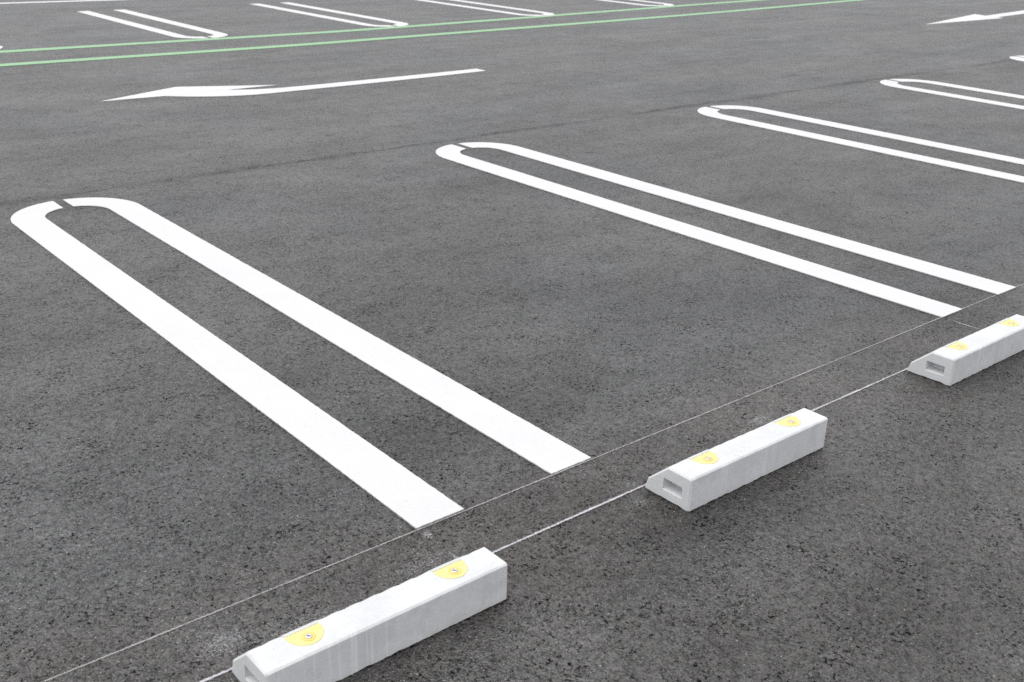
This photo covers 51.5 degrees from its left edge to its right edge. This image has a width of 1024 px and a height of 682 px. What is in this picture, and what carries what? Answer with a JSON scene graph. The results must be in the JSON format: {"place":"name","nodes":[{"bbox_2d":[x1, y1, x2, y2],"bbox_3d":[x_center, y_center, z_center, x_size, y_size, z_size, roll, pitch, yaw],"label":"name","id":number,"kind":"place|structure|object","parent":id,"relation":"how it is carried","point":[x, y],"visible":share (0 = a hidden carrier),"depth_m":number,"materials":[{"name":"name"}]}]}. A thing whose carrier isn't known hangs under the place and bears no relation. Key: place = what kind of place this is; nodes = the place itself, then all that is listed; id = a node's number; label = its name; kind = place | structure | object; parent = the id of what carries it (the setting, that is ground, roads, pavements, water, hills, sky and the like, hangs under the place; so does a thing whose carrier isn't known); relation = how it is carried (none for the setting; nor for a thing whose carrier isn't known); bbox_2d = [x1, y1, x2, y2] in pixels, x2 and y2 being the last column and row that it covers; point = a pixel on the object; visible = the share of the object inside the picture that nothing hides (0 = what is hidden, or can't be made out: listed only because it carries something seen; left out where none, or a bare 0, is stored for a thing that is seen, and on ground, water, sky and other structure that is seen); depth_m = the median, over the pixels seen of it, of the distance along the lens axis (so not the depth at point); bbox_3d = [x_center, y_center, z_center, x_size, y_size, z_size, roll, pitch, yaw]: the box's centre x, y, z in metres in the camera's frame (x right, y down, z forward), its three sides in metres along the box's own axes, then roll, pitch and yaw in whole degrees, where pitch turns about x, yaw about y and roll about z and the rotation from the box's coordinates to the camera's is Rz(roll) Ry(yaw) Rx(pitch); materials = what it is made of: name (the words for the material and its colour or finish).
{"place":"outdoors","nodes":[
{"label":"outdoors","id":0,"kind":"place"},
{"bbox_2d":[0,0,1023,681],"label":"ground","id":1,"kind":"structure","parent":0,"point":[152,482],"depth_m":3.88,"materials":[{"name":"grey asphalt"}]},
{"bbox_2d":[0,0,116,3],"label":"edge line","id":2,"kind":"object","parent":1,"relation":"on","point":[55,1],"visible":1,"depth_m":14.69,"materials":[{"name":"white paint"}]},
{"bbox_2d":[77,9,227,38],"bbox_3d":[-4.297,-3.784,12.642,0.624,0.004,3.250,-16,29,-37],"label":"bay marking","id":3,"kind":"object","parent":1,"relation":"on","point":[216,34],"visible":1,"depth_m":12.45,"materials":[{"name":"white paint"}]},
{"bbox_2d":[101,69,484,101],"bbox_3d":[-1.654,-2.144,8.877,3.468,0.004,0.579,-12,26,-29],"label":"turn arrow","id":4,"kind":"object","parent":1,"relation":"on","point":[206,91],"visible":1,"depth_m":8.56,"materials":[{"name":"white paint"}]},
{"bbox_2d":[11,197,590,528],"bbox_3d":[-1.157,-0.154,4.130,0.612,0.004,3.600,-16,29,-37],"label":"bay marking","id":5,"kind":"object","parent":1,"relation":"on","point":[408,496],"visible":1,"depth_m":3.57,"materials":[{"name":"white paint"}]},
{"bbox_2d":[251,2,408,26],"bbox_3d":[-2.446,-4.351,14.128,0.635,0.004,3.269,-16,29,-37],"label":"bay marking","id":6,"kind":"object","parent":1,"relation":"on","point":[397,23],"visible":1,"depth_m":13.93,"materials":[{"name":"white paint"}]},
{"bbox_2d":[232,547,506,681],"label":"wheel stop","id":7,"kind":"object","parent":1,"relation":"on","point":[347,641],"visible":1,"depth_m":2.21,"materials":[{"name":"concrete"}]},
{"bbox_2d":[0,0,762,52],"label":"walkway line","id":8,"kind":"object","parent":1,"relation":"on","point":[137,43],"visible":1,"depth_m":12.33,"materials":[{"name":"green paint"}]},
{"bbox_2d":[0,0,861,66],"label":"walkway line","id":9,"kind":"object","parent":1,"relation":"on","point":[215,50],"visible":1,"depth_m":11.72,"materials":[{"name":"green paint"}]},
{"bbox_2d":[418,0,553,15],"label":"bay marking","id":10,"kind":"object","parent":1,"relation":"on","point":[545,13],"visible":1,"depth_m":15.45,"materials":[{"name":"white paint"}]},
{"bbox_2d":[43,285,1019,681],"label":"layout line","id":11,"kind":"object","parent":1,"relation":"on","point":[457,513],"visible":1,"depth_m":2.67,"materials":[{"name":"grey"}]},
{"bbox_2d":[200,368,906,681],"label":"layout line","id":12,"kind":"object","parent":1,"relation":"on","point":[221,672],"visible":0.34,"depth_m":2.77,"materials":[{"name":"grey"}]},
{"bbox_2d":[600,0,673,5],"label":"bay marking","id":13,"kind":"object","parent":1,"relation":"on","point":[666,4],"visible":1,"depth_m":16.86,"materials":[{"name":"white paint"}]},
{"bbox_2d":[436,142,1015,317],"bbox_3d":[0.776,-0.718,5.612,0.600,0.004,3.585,-16,29,-37],"label":"bay marking","id":14,"kind":"object","parent":1,"relation":"on","point":[450,152],"visible":1,"depth_m":5.19,"materials":[{"name":"white paint"}]},
{"bbox_2d":[645,408,827,510],"bbox_3d":[0.645,0.310,3.006,0.600,0.103,0.162,-16,29,-37],"label":"wheel stop","id":15,"kind":"object","parent":1,"relation":"on","point":[691,483],"visible":1,"depth_m":2.91,"materials":[{"name":"concrete"}]},
{"bbox_2d":[697,105,1023,182],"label":"bay marking","id":16,"kind":"object","parent":1,"relation":"on","point":[710,112],"visible":1,"depth_m":7.32,"materials":[{"name":"white paint"}]},
{"bbox_2d":[880,79,1023,109],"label":"bay marking","id":17,"kind":"object","parent":1,"relation":"on","point":[889,82],"visible":1,"depth_m":9.41,"materials":[{"name":"white paint"}]},
{"bbox_2d":[907,314,1023,385],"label":"wheel stop","id":18,"kind":"object","parent":1,"relation":"on","point":[952,363],"visible":1,"depth_m":3.66,"materials":[{"name":"concrete"}]},
{"bbox_2d":[925,10,1023,24],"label":"straight arrow","id":19,"kind":"object","parent":1,"relation":"on","point":[973,17],"visible":1,"depth_m":16.03,"materials":[{"name":"white paint"}]},
{"bbox_2d":[1010,56,1023,60],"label":"bay marking","id":20,"kind":"object","parent":1,"relation":"on","point":[1019,58],"visible":1,"depth_m":11.65,"materials":[{"name":"white paint"}]}
]}

